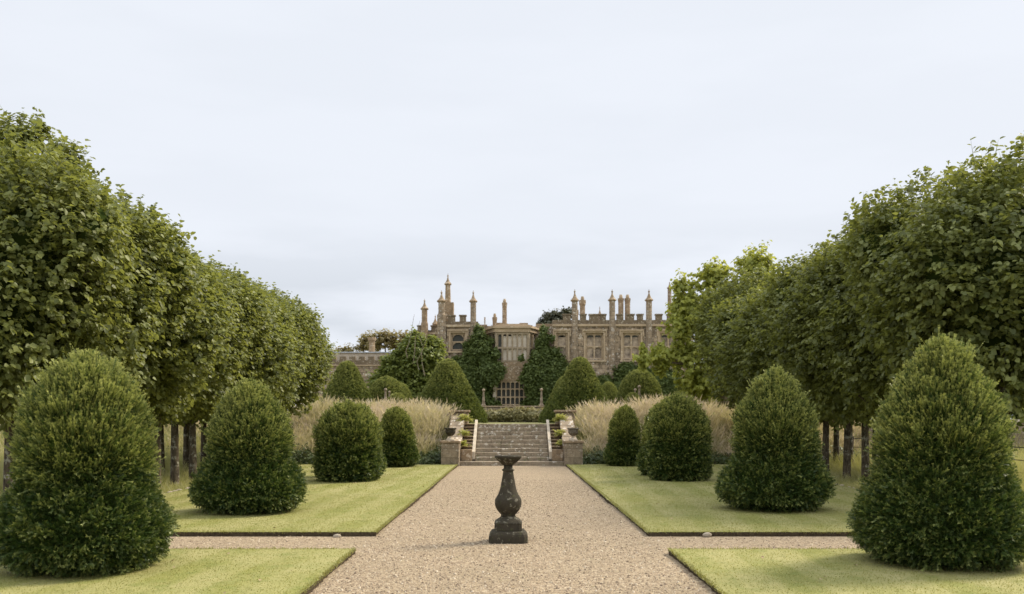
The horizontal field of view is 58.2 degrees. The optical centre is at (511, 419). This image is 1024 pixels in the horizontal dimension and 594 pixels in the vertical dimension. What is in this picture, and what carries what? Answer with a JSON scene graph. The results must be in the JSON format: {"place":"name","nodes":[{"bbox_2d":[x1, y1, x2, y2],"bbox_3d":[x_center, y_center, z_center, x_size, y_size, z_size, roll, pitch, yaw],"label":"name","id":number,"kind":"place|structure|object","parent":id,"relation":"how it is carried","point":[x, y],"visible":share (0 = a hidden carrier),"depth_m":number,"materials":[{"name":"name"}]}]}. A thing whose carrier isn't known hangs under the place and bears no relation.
{"place":"outdoors","nodes":[
{"label":"outdoors","id":0,"kind":"place"},
{"bbox_2d":[0,419,4,460],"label":"straw grass","id":1,"kind":"structure","parent":0,"point":[2,444],"depth_m":33.72,"materials":[{"name":"beige plant"}]},
{"bbox_2d":[0,425,310,495],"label":"long grass","id":2,"kind":"structure","parent":0,"point":[165,478],"depth_m":25.71,"materials":[{"name":"plant"}]},
{"bbox_2d":[0,549,354,593],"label":"lawn","id":3,"kind":"structure","parent":0,"point":[164,571],"depth_m":9.04,"materials":[{"name":"green plant"}]},
{"bbox_2d":[167,536,373,551],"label":"cross path","id":4,"kind":"structure","parent":0,"point":[315,542],"depth_m":11.99,"materials":[{"name":"beige gravel"}]},
{"bbox_2d":[163,464,457,535],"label":"lawn","id":5,"kind":"structure","parent":0,"point":[375,492],"depth_m":15.79,"materials":[{"name":"green plant"}]},
{"bbox_2d":[310,393,385,482],"bbox_3d":[-4.144,0.491,23.295,1.902,2.366,2.018,0,0,0],"label":"yew bush","id":6,"kind":"object","parent":5,"relation":"on","point":[348,434],"visible":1,"depth_m":22.79,"materials":[{"name":"green plant"}]},
{"bbox_2d":[359,403,387,471],"bbox_3d":[-4.185,0.599,25.200,1.625,2.114,1.596,0,0,0],"label":"yew bush","id":7,"kind":"object","parent":5,"relation":"on","point":[384,466],"visible":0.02,"depth_m":25.22,"materials":[{"name":"green plant"}]},
{"bbox_2d":[380,404,420,466],"bbox_3d":[-3.787,0.554,30.289,1.598,2.157,1.648,0,0,0],"label":"yew bush","id":8,"kind":"object","parent":5,"relation":"on","point":[399,448],"visible":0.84,"depth_m":29.87,"materials":[{"name":"green plant"}]},
{"bbox_2d":[0,464,1023,593],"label":"grass","id":9,"kind":"structure","parent":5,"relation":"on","point":[642,526],"depth_m":12.79,"materials":[{"name":"green plant"}]},
{"bbox_2d":[171,473,995,593],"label":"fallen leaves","id":10,"kind":"object","parent":9,"relation":"on","point":[548,539],"visible":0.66,"depth_m":10.48,"materials":[{"name":"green plant"}]},
{"bbox_2d":[168,466,854,593],"bbox_3d":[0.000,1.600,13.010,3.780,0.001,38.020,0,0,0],"label":"gravel path","id":11,"kind":"structure","parent":0,"point":[527,474],"depth_m":11.44,"materials":[{"name":"beige gravel"}]},
{"bbox_2d":[489,455,527,543],"bbox_3d":[-0.047,1.046,12.119,0.514,1.154,0.511,0,0,0],"label":"baluster pedestal","id":12,"kind":"object","parent":11,"relation":"on","point":[508,529],"visible":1,"depth_m":11.98,"materials":[{"name":"stone"}]},
{"bbox_2d":[0,422,1023,489],"bbox_3d":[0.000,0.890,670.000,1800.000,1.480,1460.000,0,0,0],"label":"ground","id":13,"kind":"structure","parent":0,"point":[577,437],"depth_m":34.59,"materials":[{"name":"green plant"}]},
{"bbox_2d":[0,106,102,192],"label":"tall tree","id":14,"kind":"object","parent":13,"relation":"on","point":[25,137],"visible":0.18,"depth_m":24.77,"materials":[{"name":"green plant"}]},
{"bbox_2d":[0,119,143,501],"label":"lime tree","id":15,"kind":"object","parent":13,"relation":"on","point":[34,294],"visible":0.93,"depth_m":14.78,"materials":[{"name":"green plant"}]},
{"bbox_2d":[0,343,180,577],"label":"yew bush","id":16,"kind":"object","parent":13,"relation":"on","point":[83,495],"visible":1,"depth_m":9.08,"materials":[{"name":"green plant"}]},
{"bbox_2d":[0,151,189,392],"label":"lime tree","id":17,"kind":"object","parent":13,"relation":"on","point":[143,300],"visible":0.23,"depth_m":16.80,"materials":[{"name":"green plant"}]},
{"bbox_2d":[96,182,213,407],"bbox_3d":[-8.525,-1.578,18.509,4.957,6.617,3.833,0,0,0],"label":"lime tree","id":18,"kind":"object","parent":13,"relation":"on","point":[188,285],"visible":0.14,"depth_m":18.29,"materials":[{"name":"green plant"}]},
{"bbox_2d":[161,422,187,473],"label":"lime tree","id":19,"kind":"object","parent":13,"relation":"on","point":[162,447],"depth_m":26.31,"materials":[{"name":"plant"}]},
{"bbox_2d":[139,247,243,419],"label":"lime tree","id":20,"kind":"object","parent":13,"relation":"on","point":[212,340],"visible":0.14,"depth_m":19.56,"materials":[{"name":"green plant"}]},
{"bbox_2d":[183,420,199,471],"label":"lime tree","id":21,"kind":"object","parent":13,"relation":"on","point":[186,444],"depth_m":28.31,"materials":[{"name":"plant"}]},
{"bbox_2d":[142,244,245,488],"bbox_3d":[-8.320,-1.287,21.564,4.235,6.034,4.124,0,0,0],"label":"lime tree","id":22,"kind":"object","parent":13,"relation":"on","point":[160,419],"visible":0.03,"depth_m":21.50,"materials":[{"name":"green plant"}]},
{"bbox_2d":[196,419,208,461],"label":"lime tree","id":23,"kind":"object","parent":13,"relation":"on","point":[203,440],"depth_m":29.91,"materials":[{"name":"brown plant"}]},
{"bbox_2d":[165,257,270,485],"bbox_3d":[-8.286,-1.259,22.593,4.428,5.979,4.519,0,0,0],"label":"lime tree","id":24,"kind":"object","parent":13,"relation":"on","point":[214,398],"visible":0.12,"depth_m":22.71,"materials":[{"name":"green plant"}]},
{"bbox_2d":[165,255,279,480],"bbox_3d":[-8.483,-1.362,24.197,4.856,6.184,3.593,0,0,0],"label":"lime tree","id":25,"kind":"object","parent":13,"relation":"on","point":[264,333],"visible":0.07,"depth_m":24.06,"materials":[{"name":"green plant"}]},
{"bbox_2d":[187,372,309,515],"bbox_3d":[-4.417,0.397,15.495,2.036,2.452,2.034,0,0,0],"label":"yew bush","id":26,"kind":"object","parent":13,"relation":"on","point":[249,465],"visible":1,"depth_m":14.99,"materials":[{"name":"green plant"}]},
{"bbox_2d":[196,262,306,457],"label":"lime tree","id":27,"kind":"object","parent":13,"relation":"on","point":[278,341],"visible":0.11,"depth_m":25.31,"materials":[{"name":"green plant"}]},
{"bbox_2d":[205,271,302,418],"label":"lime tree","id":28,"kind":"object","parent":13,"relation":"on","point":[288,322],"visible":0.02,"depth_m":27.32,"materials":[{"name":"green plant"}]},
{"bbox_2d":[244,279,321,416],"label":"lime tree","id":29,"kind":"object","parent":13,"relation":"on","point":[298,358],"visible":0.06,"depth_m":28.85,"materials":[{"name":"green plant"}]},
{"bbox_2d":[251,282,328,416],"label":"lime tree","id":30,"kind":"object","parent":13,"relation":"on","point":[319,349],"visible":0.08,"depth_m":30.45,"materials":[{"name":"green plant"}]},
{"bbox_2d":[265,290,340,417],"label":"lime tree","id":31,"kind":"object","parent":13,"relation":"on","point":[320,383],"visible":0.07,"depth_m":31.70,"materials":[{"name":"green plant"}]},
{"bbox_2d":[150,393,466,459],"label":"plume grass","id":32,"kind":"structure","parent":13,"relation":"on","point":[430,423],"depth_m":34.73,"materials":[{"name":"beige plant"}]},
{"bbox_2d":[332,343,355,351],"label":"distant tree","id":33,"kind":"object","parent":13,"relation":"on","point":[346,349],"visible":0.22,"depth_m":114.33,"materials":[{"name":"green plant"}]},
{"bbox_2d":[320,360,374,407],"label":"yew cone","id":34,"kind":"object","parent":13,"relation":"on","point":[349,382],"visible":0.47,"depth_m":46.33,"materials":[{"name":"green plant"}]},
{"bbox_2d":[312,337,390,404],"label":"wing","id":35,"kind":"structure","parent":13,"relation":"on","point":[364,361],"depth_m":92.00,"materials":[{"name":"beige stone"}]},
{"bbox_2d":[351,329,383,351],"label":"distant tree","id":36,"kind":"object","parent":13,"relation":"on","point":[361,347],"visible":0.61,"depth_m":114.50,"materials":[{"name":"green plant"}]},
{"bbox_2d":[384,388,386,401],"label":"obelisk","id":37,"kind":"object","parent":13,"relation":"on","point":[385,394],"visible":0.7,"depth_m":46.95,"materials":[{"name":"stone"}]},
{"bbox_2d":[374,328,398,351],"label":"distant tree","id":38,"kind":"object","parent":13,"relation":"on","point":[385,336],"visible":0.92,"depth_m":114.56,"materials":[{"name":"green plant"}]},
{"bbox_2d":[369,375,407,403],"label":"yew dome","id":39,"kind":"structure","parent":13,"relation":"on","point":[392,385],"depth_m":50.31,"materials":[{"name":"green plant"}]},
{"bbox_2d":[387,392,407,406],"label":"yew dome","id":40,"kind":"structure","parent":13,"relation":"on","point":[395,395],"depth_m":41.73,"materials":[{"name":"green plant"}]},
{"bbox_2d":[388,329,409,349],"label":"distant tree","id":41,"kind":"object","parent":13,"relation":"on","point":[400,337],"visible":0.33,"depth_m":114.61,"materials":[{"name":"green plant"}]},
{"bbox_2d":[400,382,412,402],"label":"yew dome","id":42,"kind":"structure","parent":13,"relation":"on","point":[408,392],"depth_m":56.73,"materials":[{"name":"green plant"}]},
{"bbox_2d":[365,318,449,402],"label":"climbing shrub","id":43,"kind":"object","parent":13,"relation":"on","point":[413,360],"visible":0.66,"depth_m":72.90,"materials":[{"name":"green plant"}]},
{"bbox_2d":[440,440,460,465],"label":"stone pier","id":44,"kind":"structure","parent":13,"relation":"on","point":[450,452],"depth_m":31.61,"materials":[{"name":"beige stone"}]},
{"bbox_2d":[445,428,455,440],"bbox_3d":[-2.130,0.502,31.920,0.414,0.443,0.414,0,0,0],"label":"stone urn","id":45,"kind":"object","parent":44,"relation":"on","point":[450,432],"visible":1,"depth_m":31.78,"materials":[{"name":"grey stone"}]},
{"bbox_2d":[416,358,487,422],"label":"yew cone","id":46,"kind":"object","parent":13,"relation":"on","point":[448,381],"visible":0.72,"depth_m":44.18,"materials":[{"name":"green plant"}]},
{"bbox_2d":[447,410,469,460],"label":"flank wall","id":47,"kind":"structure","parent":13,"relation":"on","point":[458,425],"depth_m":34.21,"materials":[{"name":"stone"}]},
{"bbox_2d":[458,429,470,435],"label":"fern","id":48,"kind":"object","parent":47,"relation":"on","point":[463,432],"visible":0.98,"depth_m":33.43,"materials":[{"name":"green plant"}]},
{"bbox_2d":[455,414,475,422],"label":"fern","id":49,"kind":"object","parent":47,"relation":"on","point":[462,416],"visible":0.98,"depth_m":34.49,"materials":[{"name":"green plant"}]},
{"bbox_2d":[460,420,563,465],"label":"garden steps","id":50,"kind":"structure","parent":13,"relation":"on","point":[530,446],"depth_m":33.38,"materials":[{"name":"stone"}]},
{"bbox_2d":[461,440,469,446],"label":"fern","id":51,"kind":"object","parent":50,"relation":"on","point":[464,442],"visible":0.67,"depth_m":32.62,"materials":[{"name":"green plant"}]},
{"bbox_2d":[553,429,565,436],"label":"fern","id":52,"kind":"object","parent":50,"relation":"on","point":[558,432],"visible":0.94,"depth_m":33.48,"materials":[{"name":"green plant"}]},
{"bbox_2d":[485,406,542,421],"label":"hedge","id":53,"kind":"object","parent":13,"relation":"on","point":[521,414],"visible":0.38,"depth_m":55.23,"materials":[{"name":"green plant"}]},
{"bbox_2d":[164,443,870,463],"bbox_3d":[0.016,1.288,32.596,26.192,0.943,1.568,0,0,0],"label":"ground cover","id":54,"kind":"object","parent":13,"relation":"on","point":[435,455],"visible":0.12,"depth_m":32.42,"materials":[{"name":"green plant"}]},
{"bbox_2d":[538,376,561,422],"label":"yew cone","id":55,"kind":"object","parent":13,"relation":"on","point":[548,401],"visible":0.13,"depth_m":50.73,"materials":[{"name":"green plant"}]},
{"bbox_2d":[413,275,693,405],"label":"mansion","id":56,"kind":"structure","parent":13,"relation":"on","point":[601,343],"depth_m":84.93,"materials":[{"name":"stone"}]},
{"bbox_2d":[447,329,468,352],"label":"window","id":57,"kind":"structure","parent":56,"relation":"in","point":[456,336],"depth_m":85.18,"materials":[{"name":"stone"}]},
{"bbox_2d":[451,323,508,405],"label":"creeper","id":58,"kind":"object","parent":56,"relation":"attached to","point":[476,360],"visible":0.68,"depth_m":83.55,"materials":[{"name":"green plant"}]},
{"bbox_2d":[485,324,538,405],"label":"bay window","id":59,"kind":"structure","parent":56,"relation":"in","point":[509,392],"depth_m":84.25,"materials":[{"name":"stone"}]},
{"bbox_2d":[516,324,568,405],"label":"creeper","id":60,"kind":"object","parent":56,"relation":"attached to","point":[545,367],"visible":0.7,"depth_m":83.69,"materials":[{"name":"green plant"}]},
{"bbox_2d":[553,329,570,360],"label":"window","id":61,"kind":"structure","parent":56,"relation":"in","point":[561,334],"depth_m":85.18,"materials":[{"name":"stone"}]},
{"bbox_2d":[582,329,606,361],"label":"window","id":62,"kind":"structure","parent":56,"relation":"in","point":[594,339],"depth_m":85.18,"materials":[{"name":"stone"}]},
{"bbox_2d":[597,372,615,384],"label":"creeper","id":63,"kind":"object","parent":56,"relation":"attached to","point":[603,379],"visible":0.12,"depth_m":84.23,"materials":[{"name":"green plant"}]},
{"bbox_2d":[619,329,643,361],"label":"window","id":64,"kind":"structure","parent":56,"relation":"in","point":[630,338],"depth_m":85.18,"materials":[{"name":"stone"}]},
{"bbox_2d":[611,361,681,398],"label":"creeper","id":65,"kind":"object","parent":56,"relation":"attached to","point":[624,369],"visible":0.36,"depth_m":84.02,"materials":[{"name":"green plant"}]},
{"bbox_2d":[656,329,676,347],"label":"window","id":66,"kind":"structure","parent":56,"relation":"in","point":[658,333],"depth_m":85.20,"materials":[{"name":"stone"}]},
{"bbox_2d":[535,306,579,325],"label":"cedar tree","id":67,"kind":"object","parent":13,"relation":"on","point":[547,317],"visible":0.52,"depth_m":119.11,"materials":[{"name":"green plant"}]},
{"bbox_2d":[554,410,576,460],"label":"flank wall","id":68,"kind":"structure","parent":13,"relation":"on","point":[564,424],"depth_m":34.23,"materials":[{"name":"stone"}]},
{"bbox_2d":[551,413,567,422],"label":"fern","id":69,"kind":"object","parent":68,"relation":"on","point":[558,417],"visible":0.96,"depth_m":34.51,"materials":[{"name":"green plant"}]},
{"bbox_2d":[563,440,583,465],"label":"stone pier","id":70,"kind":"structure","parent":13,"relation":"on","point":[573,452],"depth_m":31.61,"materials":[{"name":"beige stone"}]},
{"bbox_2d":[567,428,578,440],"bbox_3d":[2.120,0.502,31.920,0.414,0.443,0.414,0,0,0],"label":"stone urn","id":71,"kind":"object","parent":70,"relation":"on","point":[572,432],"visible":1,"depth_m":31.78,"materials":[{"name":"grey stone"}]},
{"bbox_2d":[542,356,609,422],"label":"yew cone","id":72,"kind":"object","parent":13,"relation":"on","point":[580,382],"visible":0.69,"depth_m":44.23,"materials":[{"name":"green plant"}]},
{"bbox_2d":[602,381,617,404],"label":"round bush","id":73,"kind":"object","parent":13,"relation":"on","point":[610,389],"visible":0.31,"depth_m":77.38,"materials":[{"name":"green plant"}]},
{"bbox_2d":[623,392,641,404],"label":"yew dome","id":74,"kind":"structure","parent":13,"relation":"on","point":[634,394],"depth_m":41.78,"materials":[{"name":"green plant"}]},
{"bbox_2d":[616,368,662,406],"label":"yew dome","id":75,"kind":"structure","parent":13,"relation":"on","point":[647,381],"depth_m":50.25,"materials":[{"name":"green plant"}]},
{"bbox_2d":[675,383,716,413],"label":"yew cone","id":76,"kind":"object","parent":13,"relation":"on","point":[679,388],"visible":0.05,"depth_m":46.69,"materials":[{"name":"green plant"}]},
{"bbox_2d":[632,240,777,408],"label":"broadleaf tree","id":77,"kind":"object","parent":13,"relation":"on","point":[661,358],"visible":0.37,"depth_m":42.39,"materials":[{"name":"green plant"}]},
{"bbox_2d":[565,392,871,462],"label":"plume grass","id":78,"kind":"structure","parent":13,"relation":"on","point":[594,421],"depth_m":34.84,"materials":[{"name":"beige plant"}]},
{"bbox_2d":[698,290,754,414],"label":"lime tree","id":79,"kind":"object","parent":13,"relation":"on","point":[733,400],"visible":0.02,"depth_m":33.41,"materials":[{"name":"green plant"}]},
{"bbox_2d":[683,265,775,386],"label":"lime tree","id":80,"kind":"object","parent":13,"relation":"on","point":[715,296],"visible":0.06,"depth_m":34.44,"materials":[{"name":"green plant"}]},
{"bbox_2d":[704,283,770,405],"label":"lime tree","id":81,"kind":"object","parent":13,"relation":"on","point":[718,327],"visible":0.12,"depth_m":31.42,"materials":[{"name":"green plant"}]},
{"bbox_2d":[726,267,784,380],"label":"lime tree","id":82,"kind":"object","parent":13,"relation":"on","point":[750,328],"visible":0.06,"depth_m":28.35,"materials":[{"name":"green plant"}]},
{"bbox_2d":[709,286,820,424],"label":"lime tree","id":83,"kind":"object","parent":13,"relation":"on","point":[737,380],"visible":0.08,"depth_m":29.71,"materials":[{"name":"green plant"}]},
{"bbox_2d":[743,261,855,469],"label":"lime tree","id":84,"kind":"object","parent":13,"relation":"on","point":[825,439],"visible":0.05,"depth_m":26.57,"materials":[{"name":"green plant"}]},
{"bbox_2d":[755,238,879,477],"bbox_3d":[9.320,-1.603,25.162,5.104,6.666,3.532,0,0,0],"label":"lime tree","id":85,"kind":"object","parent":13,"relation":"on","point":[778,280],"visible":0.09,"depth_m":25.09,"materials":[{"name":"green plant"}]},
{"bbox_2d":[761,220,877,479],"bbox_3d":[8.981,-1.769,23.747,5.346,6.997,3.592,0,0,0],"label":"lime tree","id":86,"kind":"object","parent":13,"relation":"on","point":[794,310],"visible":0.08,"depth_m":23.52,"materials":[{"name":"green plant"}]},
{"bbox_2d":[829,421,839,466],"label":"lime tree","id":87,"kind":"object","parent":13,"relation":"on","point":[836,446],"depth_m":31.11,"materials":[{"name":"brown plant"}]},
{"bbox_2d":[835,420,860,464],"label":"lime tree","id":88,"kind":"object","parent":13,"relation":"on","point":[851,441],"depth_m":29.87,"materials":[{"name":"plant"}]},
{"bbox_2d":[788,198,920,424],"bbox_3d":[9.165,-1.716,21.894,4.986,6.892,4.528,0,0,0],"label":"lime tree","id":89,"kind":"object","parent":13,"relation":"on","point":[820,304],"visible":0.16,"depth_m":22.08,"materials":[{"name":"green plant"}]},
{"bbox_2d":[814,199,923,421],"bbox_3d":[9.183,-1.667,20.514,4.470,6.794,4.123,0,0,0],"label":"lime tree","id":90,"kind":"object","parent":13,"relation":"on","point":[863,375],"visible":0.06,"depth_m":20.64,"materials":[{"name":"green plant"}]},
{"bbox_2d":[872,419,876,464],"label":"lime tree","id":91,"kind":"object","parent":13,"relation":"on","point":[872,447],"depth_m":27.81,"materials":[{"name":"plant"}]},
{"bbox_2d":[832,159,1023,409],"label":"lime tree","id":92,"kind":"object","parent":13,"relation":"on","point":[869,228],"visible":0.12,"depth_m":18.59,"materials":[{"name":"green plant"}]},
{"bbox_2d":[853,436,1023,472],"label":"iron fence","id":93,"kind":"object","parent":13,"relation":"on","point":[870,448],"visible":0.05,"depth_m":31.61,"materials":[{"name":"black metal"}]},
{"bbox_2d":[858,133,1023,431],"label":"lime tree","id":94,"kind":"object","parent":13,"relation":"on","point":[971,279],"visible":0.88,"depth_m":16.51,"materials":[{"name":"green plant"}]},
{"bbox_2d":[869,419,1023,445],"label":"boundary wall","id":95,"kind":"structure","parent":13,"relation":"on","point":[1015,434],"depth_m":34.00,"materials":[{"name":"stone"}]},
{"bbox_2d":[1009,380,1023,418],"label":"distant wood","id":96,"kind":"object","parent":13,"relation":"on","point":[1014,415],"depth_m":129.14,"materials":[{"name":"green plant"}]},
{"bbox_2d":[0,0,1023,418],"label":"sky","id":97,"kind":"structure","parent":0,"point":[352,157],"materials":[{"name":"white"}]},
{"bbox_2d":[483,406,543,421],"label":"terrace wall","id":98,"kind":"structure","parent":0,"point":[486,408],"depth_m":56.80,"materials":[{"name":"stone"}]},
{"bbox_2d":[481,389,485,405],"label":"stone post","id":99,"kind":"object","parent":98,"relation":"on","point":[483,400],"visible":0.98,"depth_m":56.92,"materials":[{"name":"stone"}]},
{"bbox_2d":[539,388,543,405],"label":"obelisk","id":100,"kind":"object","parent":98,"relation":"on","point":[541,399],"visible":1,"depth_m":56.93,"materials":[{"name":"stone"}]},
{"bbox_2d":[566,464,859,535],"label":"lawn","id":101,"kind":"structure","parent":0,"point":[841,492],"depth_m":15.62,"materials":[{"name":"green plant"}]},
{"bbox_2d":[601,403,641,465],"bbox_3d":[3.776,0.533,30.899,1.559,2.229,1.511,0,0,0],"label":"yew bush","id":102,"kind":"object","parent":101,"relation":"on","point":[623,447],"visible":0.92,"depth_m":30.52,"materials":[{"name":"green plant"}]},
{"bbox_2d":[635,401,660,474],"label":"yew bush","id":103,"kind":"object","parent":101,"relation":"on","point":[640,464],"visible":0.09,"depth_m":25.41,"materials":[{"name":"green plant"}]},
{"bbox_2d":[643,391,714,481],"bbox_3d":[4.294,0.464,23.589,1.860,2.401,1.814,0,0,0],"label":"yew bush","id":104,"kind":"object","parent":101,"relation":"on","point":[678,441],"visible":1,"depth_m":23.07,"materials":[{"name":"green plant"}]},
{"bbox_2d":[713,364,837,512],"bbox_3d":[4.522,0.327,15.904,2.110,2.636,2.068,0,0,0],"label":"yew bush","id":105,"kind":"object","parent":101,"relation":"on","point":[775,462],"visible":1,"depth_m":15.39,"materials":[{"name":"green plant"}]},
{"bbox_2d":[650,536,859,551],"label":"cross path","id":106,"kind":"structure","parent":0,"point":[806,540],"depth_m":12.09,"materials":[{"name":"beige gravel"}]},
{"bbox_2d":[702,532,711,536],"bbox_3d":[2.660,1.571,12.553,0.126,0.076,0.074,0,0,0],"label":"loose stone","id":107,"kind":"object","parent":106,"relation":"on","point":[707,534],"visible":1,"depth_m":12.53,"materials":[{"name":"beige stone"}]},
{"bbox_2d":[669,549,1023,593],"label":"lawn","id":108,"kind":"structure","parent":0,"point":[832,557],"depth_m":9.16,"materials":[{"name":"green plant"}]},
{"bbox_2d":[845,325,1023,572],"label":"yew bush","id":109,"kind":"object","parent":108,"relation":"on","point":[941,487],"visible":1,"depth_m":9.47,"materials":[{"name":"green plant"}]},
{"bbox_2d":[723,425,1023,490],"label":"long grass","id":110,"kind":"structure","parent":0,"point":[836,472],"depth_m":26.97,"materials":[{"name":"plant"}]}
]}

